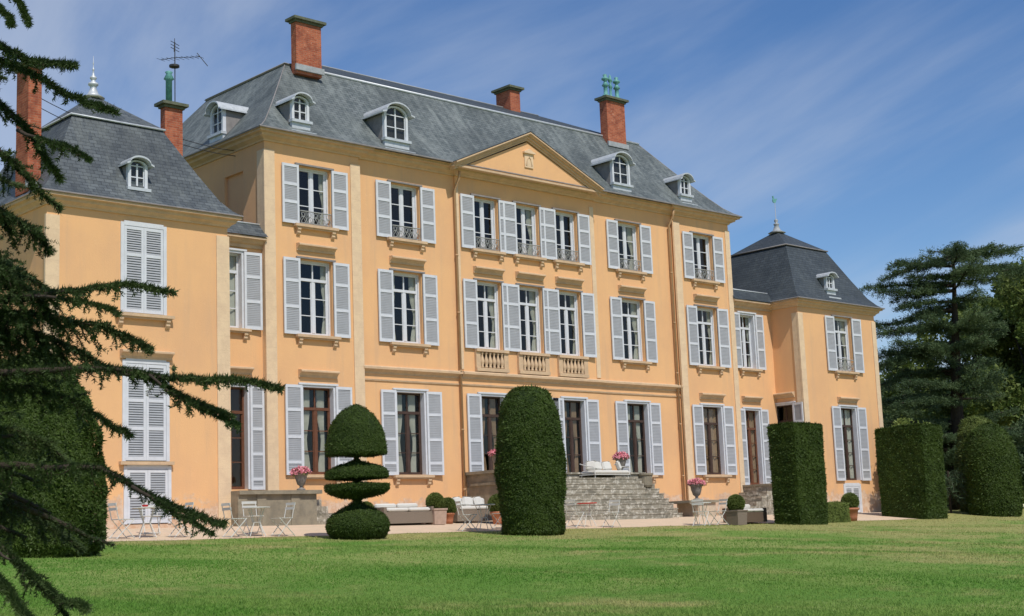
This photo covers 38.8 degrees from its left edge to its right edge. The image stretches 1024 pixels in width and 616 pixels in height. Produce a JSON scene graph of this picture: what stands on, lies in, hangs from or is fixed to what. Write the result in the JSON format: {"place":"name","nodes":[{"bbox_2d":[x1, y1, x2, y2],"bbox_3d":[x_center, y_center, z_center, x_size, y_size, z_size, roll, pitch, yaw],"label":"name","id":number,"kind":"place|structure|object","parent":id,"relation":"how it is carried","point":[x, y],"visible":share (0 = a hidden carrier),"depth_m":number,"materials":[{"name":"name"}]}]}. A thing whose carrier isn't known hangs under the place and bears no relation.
{"place":"outdoors","nodes":[
{"label":"outdoors","id":0,"kind":"place"},
{"bbox_2d":[106,512,913,540],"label":"path","id":1,"kind":"structure","parent":0,"point":[297,530],"depth_m":40.53,"materials":[{"name":"beige gravel"}]},
{"bbox_2d":[108,503,134,538],"bbox_3d":[-9.111,4.972,33.878,0.517,0.842,0.422,6,-12,-42],"label":"folding chair","id":2,"kind":"object","parent":1,"relation":"on","point":[112,504],"visible":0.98,"depth_m":33.81,"materials":[{"name":"white metal"}]},
{"bbox_2d":[132,507,156,537],"bbox_3d":[-8.654,5.088,34.422,0.686,0.730,0.686,6,-12,-42],"label":"bistro table","id":3,"kind":"object","parent":1,"relation":"on","point":[140,508],"visible":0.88,"depth_m":34.37,"materials":[{"name":"white metal"}]},
{"bbox_2d":[141,501,160,534],"bbox_3d":[-8.800,5.113,35.401,0.422,0.842,0.518,2,-10,-23],"label":"folding chair","id":4,"kind":"object","parent":1,"relation":"on","point":[157,515],"visible":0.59,"depth_m":35.45,"materials":[{"name":"white metal"}]},
{"bbox_2d":[168,502,193,537],"bbox_3d":[-7.957,5.095,34.864,0.517,0.842,0.422,5,-12,-40],"label":"folding chair","id":5,"kind":"object","parent":1,"relation":"on","point":[190,503],"visible":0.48,"depth_m":34.92,"materials":[{"name":"white metal"}]},
{"bbox_2d":[221,503,246,536],"bbox_3d":[-6.779,5.186,35.465,0.517,0.842,0.422,6,-12,-42],"label":"folding chair","id":6,"kind":"object","parent":1,"relation":"on","point":[225,504],"visible":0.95,"depth_m":35.39,"materials":[{"name":"white metal"}]},
{"bbox_2d":[241,501,263,533],"bbox_3d":[-6.551,5.301,36.708,0.422,0.842,0.518,4,-11,-33],"label":"folding chair","id":7,"kind":"object","parent":1,"relation":"on","point":[248,502],"visible":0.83,"depth_m":36.84,"materials":[{"name":"white metal"}]},
{"bbox_2d":[242,507,269,536],"bbox_3d":[-6.325,5.296,35.938,0.686,0.730,0.686,6,-12,-42],"label":"bistro table","id":8,"kind":"object","parent":1,"relation":"on","point":[248,508],"visible":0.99,"depth_m":35.88,"materials":[{"name":"white metal"}]},
{"bbox_2d":[270,502,295,536],"bbox_3d":[-5.735,5.297,36.351,0.517,0.842,0.422,6,-12,-42],"label":"folding chair","id":9,"kind":"object","parent":1,"relation":"on","point":[289,508],"visible":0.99,"depth_m":36.39,"materials":[{"name":"white metal"}]},
{"bbox_2d":[364,501,373,506],"bbox_3d":[-4.152,5.851,41.454,0.529,0.704,0.519,6,-12,-42],"label":"potted box","id":10,"kind":"object","parent":1,"relation":"on","point":[369,503],"visible":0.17,"depth_m":41.41,"materials":[{"name":"ceramic"}]},
{"bbox_2d":[374,503,433,523],"bbox_3d":[-3.237,5.981,42.291,1.850,0.590,0.840,6,-12,-42],"label":"garden sofa","id":11,"kind":"object","parent":1,"relation":"on","point":[405,513],"visible":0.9,"depth_m":42.09,"materials":[{"name":"grey wicker"}]},
{"bbox_2d":[425,492,447,524],"bbox_3d":[-2.269,5.902,42.861,0.611,0.972,0.617,6,-12,-42],"label":"potted box","id":12,"kind":"object","parent":1,"relation":"on","point":[436,500],"visible":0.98,"depth_m":42.70,"materials":[{"name":"ceramic"}]},
{"bbox_2d":[444,497,456,523],"bbox_3d":[-1.916,6.036,43.376,0.614,0.814,0.613,6,-12,-42],"label":"potted box","id":13,"kind":"object","parent":1,"relation":"on","point":[450,504],"visible":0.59,"depth_m":43.19,"materials":[{"name":"ceramic"}]},
{"bbox_2d":[455,501,477,530],"bbox_3d":[-1.267,5.798,40.440,0.518,0.842,0.422,2,-10,-23],"label":"folding chair","id":14,"kind":"object","parent":1,"relation":"on","point":[458,506],"visible":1,"depth_m":40.34,"materials":[{"name":"white metal"}]},
{"bbox_2d":[451,496,492,521],"bbox_3d":[-1.274,6.148,44.510,1.750,0.767,0.840,6,-12,-42],"label":"garden sofa","id":15,"kind":"object","parent":1,"relation":"on","point":[466,504],"visible":0.56,"depth_m":44.21,"materials":[{"name":"white fabric"}]},
{"bbox_2d":[471,504,494,529],"bbox_3d":[-0.804,5.919,41.051,0.686,0.730,0.686,6,-12,-42],"label":"bistro table","id":16,"kind":"object","parent":1,"relation":"on","point":[479,505],"visible":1,"depth_m":40.99,"materials":[{"name":"white metal"}]},
{"bbox_2d":[487,493,501,523],"bbox_3d":[-0.412,6.073,43.945,0.708,0.941,0.686,6,-12,-42],"label":"potted box","id":17,"kind":"object","parent":1,"relation":"on","point":[494,499],"visible":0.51,"depth_m":43.74,"materials":[{"name":"ceramic"}]},
{"bbox_2d":[492,513,501,528],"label":"folding chair","id":18,"kind":"object","parent":1,"relation":"on","point":[497,520],"visible":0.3,"depth_m":41.74,"materials":[{"name":"white metal"}]},
{"bbox_2d":[564,499,584,527],"bbox_3d":[1.875,6.171,43.576,0.422,0.842,0.518,-9,-11,37],"label":"folding chair","id":19,"kind":"object","parent":1,"relation":"on","point":[570,500],"visible":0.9,"depth_m":43.47,"materials":[{"name":"white metal"}]},
{"bbox_2d":[577,502,596,526],"bbox_3d":[2.293,6.283,44.087,0.606,0.730,0.606,6,-12,-42],"label":"bistro table","id":20,"kind":"object","parent":1,"relation":"on","point":[586,515],"visible":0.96,"depth_m":44.03,"materials":[{"name":"white metal"}]},
{"bbox_2d":[601,499,620,526],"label":"folding chair","id":21,"kind":"object","parent":1,"relation":"on","point":[613,504],"visible":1,"depth_m":44.40,"materials":[{"name":"white metal"}]},
{"bbox_2d":[722,504,766,522],"bbox_3d":[7.838,6.910,48.876,1.350,0.610,0.840,6,-12,-42],"label":"garden sofa","id":22,"kind":"object","parent":1,"relation":"on","point":[756,514],"visible":0.47,"depth_m":48.69,"materials":[{"name":"grey wicker"}]},
{"bbox_2d":[0,509,1023,615],"bbox_3d":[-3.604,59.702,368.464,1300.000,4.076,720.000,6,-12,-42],"label":"lawn","id":23,"kind":"structure","parent":0,"point":[811,532],"depth_m":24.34,"materials":[{"name":"green plant"}]},
{"bbox_2d":[0,353,110,557],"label":"yew topiary","id":24,"kind":"object","parent":23,"relation":"on","point":[83,506],"visible":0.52,"depth_m":26.22,"materials":[{"name":"green plant"}]},
{"bbox_2d":[0,0,285,615],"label":"cedar tree","id":25,"kind":"object","parent":23,"relation":"on","point":[22,320],"visible":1,"depth_m":10.95,"materials":[{"name":"green plant"}]},
{"bbox_2d":[231,490,332,525],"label":"stone terrace","id":26,"kind":"structure","parent":23,"relation":"on","point":[309,509],"depth_m":41.53,"materials":[{"name":"grey stone"}]},
{"bbox_2d":[290,465,311,489],"bbox_3d":[-6.161,4.945,42.341,0.635,0.741,0.607,-5,-9,15],"label":"flower urn","id":27,"kind":"object","parent":26,"relation":"on","point":[300,473],"visible":1,"depth_m":42.19,"materials":[{"name":"stone"}]},
{"bbox_2d":[323,404,390,539],"bbox_3d":[-3.832,4.066,35.886,1.708,3.474,1.694,6,-12,-42],"label":"yew topiary","id":28,"kind":"object","parent":23,"relation":"on","point":[355,432],"visible":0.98,"depth_m":35.37,"materials":[{"name":"green plant"}]},
{"bbox_2d":[0,15,884,528],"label":"mansion","id":29,"kind":"structure","parent":23,"relation":"on","point":[430,279],"depth_m":49.21,"materials":[{"name":"paint"}]},
{"bbox_2d":[118,220,174,329],"bbox_3d":[-10.174,-0.908,40.069,1.740,2.940,0.370,6,-12,-42],"label":"window","id":30,"kind":"structure","parent":29,"relation":"in","point":[145,230],"depth_m":40.06,"materials":[{"name":"white paint"}]},
{"bbox_2d":[119,349,174,464],"bbox_3d":[-9.969,2.707,39.534,1.600,3.120,0.401,6,-12,-42],"label":"window","id":31,"kind":"structure","parent":29,"relation":"in","point":[160,429],"depth_m":39.49,"materials":[{"name":"white paint"}]},
{"bbox_2d":[123,465,171,524],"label":"window","id":32,"kind":"structure","parent":29,"relation":"in","point":[146,471],"depth_m":39.18,"materials":[{"name":"white paint"}]},
{"bbox_2d":[229,248,262,340],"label":"window","id":33,"kind":"structure","parent":29,"relation":"in","point":[240,268],"depth_m":44.14,"materials":[{"name":"white paint"}]},
{"bbox_2d":[230,366,264,489],"bbox_3d":[-8.179,3.572,43.269,1.755,3.680,0.423,6,-12,-42],"label":"door","id":34,"kind":"structure","parent":29,"relation":"in","point":[252,463],"depth_m":43.53,"materials":[{"name":"white paint"}]},
{"bbox_2d":[281,162,348,239],"bbox_3d":[-6.320,-3.364,46.183,2.510,2.335,0.460,6,-12,-42],"label":"window","id":35,"kind":"structure","parent":29,"relation":"in","point":[341,208],"depth_m":46.29,"materials":[{"name":"white paint"}]},
{"bbox_2d":[283,242,350,348],"bbox_3d":[-6.191,-0.368,45.697,2.510,3.260,0.491,6,-12,-42],"label":"window","id":36,"kind":"structure","parent":29,"relation":"in","point":[339,284],"depth_m":45.82,"materials":[{"name":"white paint"}]},
{"bbox_2d":[285,369,352,486],"bbox_3d":[-6.028,3.733,45.049,2.510,3.610,0.491,6,-12,-42],"label":"window","id":37,"kind":"structure","parent":29,"relation":"in","point":[297,456],"depth_m":45.04,"materials":[{"name":"white paint"}]},
{"bbox_2d":[375,179,435,252],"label":"window","id":38,"kind":"structure","parent":29,"relation":"in","point":[380,185],"depth_m":48.87,"materials":[{"name":"white paint"}]},
{"bbox_2d":[377,255,438,355],"bbox_3d":[-3.506,-0.061,48.315,2.510,3.260,0.491,6,-12,-42],"label":"window","id":39,"kind":"structure","parent":29,"relation":"in","point":[388,324],"depth_m":48.45,"materials":[{"name":"white paint"}]},
{"bbox_2d":[380,388,443,485],"bbox_3d":[-3.347,4.247,47.645,2.509,3.195,0.460,6,-12,-42],"label":"window","id":40,"kind":"structure","parent":29,"relation":"in","point":[393,462],"depth_m":47.86,"materials":[{"name":"white paint"}]},
{"bbox_2d":[460,193,505,262],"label":"window","id":41,"kind":"structure","parent":29,"relation":"in","point":[464,214],"depth_m":50.99,"materials":[{"name":"white paint"}]},
{"bbox_2d":[463,266,509,372],"bbox_3d":[-0.964,0.400,50.521,2.031,3.680,0.491,6,-12,-42],"label":"window","id":42,"kind":"structure","parent":29,"relation":"in","point":[492,359],"depth_m":50.58,"materials":[{"name":"white paint"}]},
{"bbox_2d":[467,392,507,471],"bbox_3d":[-0.899,4.324,49.896,1.896,2.835,0.379,6,-12,-43],"label":"door","id":43,"kind":"structure","parent":29,"relation":"in","point":[476,414],"depth_m":49.54,"materials":[{"name":"white paint"}]},
{"bbox_2d":[504,201,546,267],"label":"window","id":44,"kind":"structure","parent":29,"relation":"in","point":[531,255],"depth_m":52.54,"materials":[{"name":"white paint"}]},
{"bbox_2d":[507,271,550,375],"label":"window","id":45,"kind":"structure","parent":29,"relation":"in","point":[534,362],"depth_m":51.96,"materials":[{"name":"white paint"}]},
{"bbox_2d":[553,398,560,420],"bbox_3d":[0.765,4.498,51.414,2.410,2.835,0.382,6,-12,-42],"label":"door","id":46,"kind":"structure","parent":29,"relation":"in","point":[557,402],"depth_m":52.19,"materials":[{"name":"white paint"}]},
{"bbox_2d":[544,207,591,272],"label":"window","id":47,"kind":"structure","parent":29,"relation":"in","point":[584,242],"depth_m":53.96,"materials":[{"name":"white paint"}]},
{"bbox_2d":[548,276,596,377],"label":"window","id":48,"kind":"structure","parent":29,"relation":"in","point":[574,365],"depth_m":53.41,"materials":[{"name":"white paint"}]},
{"bbox_2d":[558,396,601,471],"bbox_3d":[2.229,4.650,52.738,2.410,2.835,0.407,6,-12,-42],"label":"door","id":49,"kind":"structure","parent":29,"relation":"in","point":[588,451],"depth_m":53.06,"materials":[{"name":"white paint"}]},
{"bbox_2d":[606,219,652,281],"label":"window","id":50,"kind":"structure","parent":29,"relation":"in","point":[631,268],"depth_m":56.37,"materials":[{"name":"white paint"}]},
{"bbox_2d":[610,285,657,371],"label":"window","id":51,"kind":"structure","parent":29,"relation":"in","point":[616,332],"depth_m":55.92,"materials":[{"name":"white paint"}]},
{"bbox_2d":[615,399,663,483],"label":"window","id":52,"kind":"structure","parent":29,"relation":"in","point":[655,465],"depth_m":55.36,"materials":[{"name":"white paint"}]},
{"bbox_2d":[682,231,724,290],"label":"window","id":53,"kind":"structure","parent":29,"relation":"in","point":[717,242],"depth_m":59.10,"materials":[{"name":"white paint"}]},
{"bbox_2d":[686,294,731,375],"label":"window","id":54,"kind":"structure","parent":29,"relation":"in","point":[724,340],"depth_m":58.72,"materials":[{"name":"white paint"}]},
{"bbox_2d":[692,393,737,483],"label":"window","id":55,"kind":"structure","parent":29,"relation":"in","point":[710,448],"depth_m":58.12,"materials":[{"name":"white paint"}]},
{"bbox_2d":[734,311,766,377],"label":"window","id":56,"kind":"structure","parent":29,"relation":"in","point":[755,357],"depth_m":60.79,"materials":[{"name":"white paint"}]},
{"bbox_2d":[740,396,771,484],"bbox_3d":[9.913,5.467,59.878,2.030,3.650,0.491,6,-12,-42],"label":"door","id":57,"kind":"structure","parent":29,"relation":"in","point":[752,427],"depth_m":60.08,"materials":[{"name":"white paint"}]},
{"bbox_2d":[773,391,803,423],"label":"window","id":58,"kind":"structure","parent":29,"relation":"in","point":[797,410],"depth_m":60.64,"materials":[{"name":"white paint"}]},
{"bbox_2d":[824,315,864,380],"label":"window","id":59,"kind":"structure","parent":29,"relation":"in","point":[845,369],"depth_m":62.96,"materials":[{"name":"white paint"}]},
{"bbox_2d":[831,397,871,480],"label":"window","id":60,"kind":"structure","parent":29,"relation":"in","point":[846,430],"depth_m":62.35,"materials":[{"name":"white paint"}]},
{"bbox_2d":[843,483,862,512],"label":"window","id":61,"kind":"structure","parent":29,"relation":"in","point":[855,488],"depth_m":61.82,"materials":[{"name":"white paint"}]},
{"bbox_2d":[493,383,567,535],"bbox_3d":[0.506,4.117,39.028,2.031,4.196,2.004,6,-12,-42],"label":"yew topiary","id":62,"kind":"object","parent":23,"relation":"on","point":[530,469],"visible":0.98,"depth_m":38.31,"materials":[{"name":"green plant"}]},
{"bbox_2d":[465,470,718,520],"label":"stone staircase","id":63,"kind":"structure","parent":23,"relation":"on","point":[638,495],"depth_m":49.23,"materials":[{"name":"grey stone"}]},
{"bbox_2d":[487,448,495,462],"bbox_3d":[-0.478,5.011,48.173,0.623,0.727,0.659,6,-12,-42],"label":"flower urn","id":64,"kind":"object","parent":63,"relation":"on","point":[491,452],"visible":0.41,"depth_m":48.05,"materials":[{"name":"stone"}]},
{"bbox_2d":[579,460,629,477],"bbox_3d":[3.199,5.559,50.015,1.823,0.604,0.780,6,-12,-42],"label":"garden sofa","id":65,"kind":"object","parent":63,"relation":"on","point":[594,468],"visible":0.98,"depth_m":49.75,"materials":[{"name":"white fabric"}]},
{"bbox_2d":[612,450,629,469],"bbox_3d":[3.861,5.442,51.533,0.656,0.807,0.644,0,-9,-11],"label":"flower urn","id":66,"kind":"object","parent":63,"relation":"on","point":[622,457],"visible":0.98,"depth_m":51.39,"materials":[{"name":"stone"}]},
{"bbox_2d":[686,478,705,499],"bbox_3d":[6.783,6.666,53.468,0.717,0.847,0.742,6,-12,-42],"label":"flower urn","id":67,"kind":"object","parent":63,"relation":"on","point":[695,484],"visible":1,"depth_m":53.33,"materials":[{"name":"stone"}]},
{"bbox_2d":[691,499,708,525],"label":"folding chair","id":68,"kind":"object","parent":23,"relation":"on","point":[696,500],"visible":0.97,"depth_m":45.98,"materials":[{"name":"white metal"}]},
{"bbox_2d":[690,502,710,524],"bbox_3d":[6.086,6.633,46.737,0.686,0.730,0.686,6,-12,-42],"label":"bistro table","id":69,"kind":"object","parent":23,"relation":"on","point":[702,510],"visible":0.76,"depth_m":46.69,"materials":[{"name":"white metal"}]},
{"bbox_2d":[709,499,728,524],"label":"folding chair","id":70,"kind":"object","parent":23,"relation":"on","point":[718,510],"visible":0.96,"depth_m":47.02,"materials":[{"name":"white metal"}]},
{"bbox_2d":[724,494,747,524],"bbox_3d":[7.304,6.562,47.340,0.669,1.021,0.654,6,-12,-42],"label":"potted box","id":71,"kind":"object","parent":23,"relation":"on","point":[736,513],"visible":1,"depth_m":47.16,"materials":[{"name":"grey stone"}]},
{"bbox_2d":[718,483,773,514],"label":"stone terrace","id":72,"kind":"structure","parent":23,"relation":"on","point":[757,495],"depth_m":57.48,"materials":[{"name":"grey stone"}]},
{"bbox_2d":[766,421,828,524],"bbox_3d":[9.634,5.586,48.822,1.927,3.598,1.310,6,-12,-42],"label":"yew topiary","id":73,"kind":"object","parent":23,"relation":"on","point":[798,476],"visible":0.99,"depth_m":48.34,"materials":[{"name":"green plant"}]},
{"bbox_2d":[827,500,850,522],"bbox_3d":[11.141,7.181,50.906,1.641,0.881,0.852,6,-12,-42],"label":"hedge","id":74,"kind":"object","parent":23,"relation":"on","point":[838,512],"visible":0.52,"depth_m":50.75,"materials":[{"name":"green plant"}]},
{"bbox_2d":[841,492,859,520],"bbox_3d":[12.275,7.201,52.705,0.707,1.043,0.712,6,-12,-42],"label":"potted box","id":75,"kind":"object","parent":23,"relation":"on","point":[851,499],"visible":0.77,"depth_m":52.47,"materials":[{"name":"ceramic"}]},
{"bbox_2d":[891,415,929,426],"bbox_3d":[16.891,6.678,62.012,2.698,4.296,2.866,6,-12,-42],"label":"broadleaf tree","id":76,"kind":"object","parent":23,"relation":"on","point":[902,421],"visible":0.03,"depth_m":62.33,"materials":[{"name":"green plant"}]},
{"bbox_2d":[873,422,948,518],"bbox_3d":[15.621,6.415,56.842,1.832,3.812,2.385,6,-12,-42],"label":"yew topiary","id":77,"kind":"object","parent":23,"relation":"on","point":[911,474],"visible":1,"depth_m":56.23,"materials":[{"name":"green plant"}]},
{"bbox_2d":[879,362,948,509],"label":"cedar tree","id":78,"kind":"object","parent":23,"relation":"on","point":[897,414],"visible":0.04,"depth_m":88.71,"materials":[{"name":"green plant"}]},
{"bbox_2d":[884,386,947,420],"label":"broadleaf tree","id":79,"kind":"object","parent":23,"relation":"on","point":[907,408],"depth_m":116.71,"materials":[{"name":"green plant"}]},
{"bbox_2d":[859,240,1023,509],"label":"cedar tree","id":80,"kind":"object","parent":23,"relation":"on","point":[965,273],"visible":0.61,"depth_m":71.12,"materials":[{"name":"green plant"}]},
{"bbox_2d":[879,292,1023,466],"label":"tree","id":81,"kind":"object","parent":23,"relation":"on","point":[1010,356],"visible":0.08,"depth_m":94.60,"materials":[{"name":"green plant"}]},
{"bbox_2d":[945,466,973,514],"bbox_3d":[18.541,7.841,61.436,2.449,2.332,2.519,-4,-9,8],"label":"weeping shrub","id":82,"kind":"object","parent":23,"relation":"on","point":[951,484],"visible":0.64,"depth_m":61.27,"materials":[{"name":"green plant"}]},
{"bbox_2d":[953,415,993,511],"bbox_3d":[20.390,6.838,63.263,2.305,4.496,2.309,6,-12,-42],"label":"yew topiary","id":83,"kind":"object","parent":23,"relation":"on","point":[969,424],"visible":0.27,"depth_m":63.16,"materials":[{"name":"green plant"}]},
{"bbox_2d":[948,256,1023,445],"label":"broadleaf tree","id":84,"kind":"object","parent":23,"relation":"on","point":[1008,294],"visible":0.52,"depth_m":84.86,"materials":[{"name":"green plant"}]},
{"bbox_2d":[960,421,1023,516],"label":"yew topiary","id":85,"kind":"object","parent":23,"relation":"on","point":[991,465],"visible":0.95,"depth_m":60.08,"materials":[{"name":"green plant"}]},
{"bbox_2d":[0,0,1023,504],"label":"sky","id":86,"kind":"structure","parent":0,"point":[880,132],"materials":[{"name":"blue"}]},
{"bbox_2d":[1012,415,1023,484],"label":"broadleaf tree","id":87,"kind":"object","parent":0,"point":[1021,454],"visible":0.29,"depth_m":72.78,"materials":[{"name":"green plant"}]}
]}

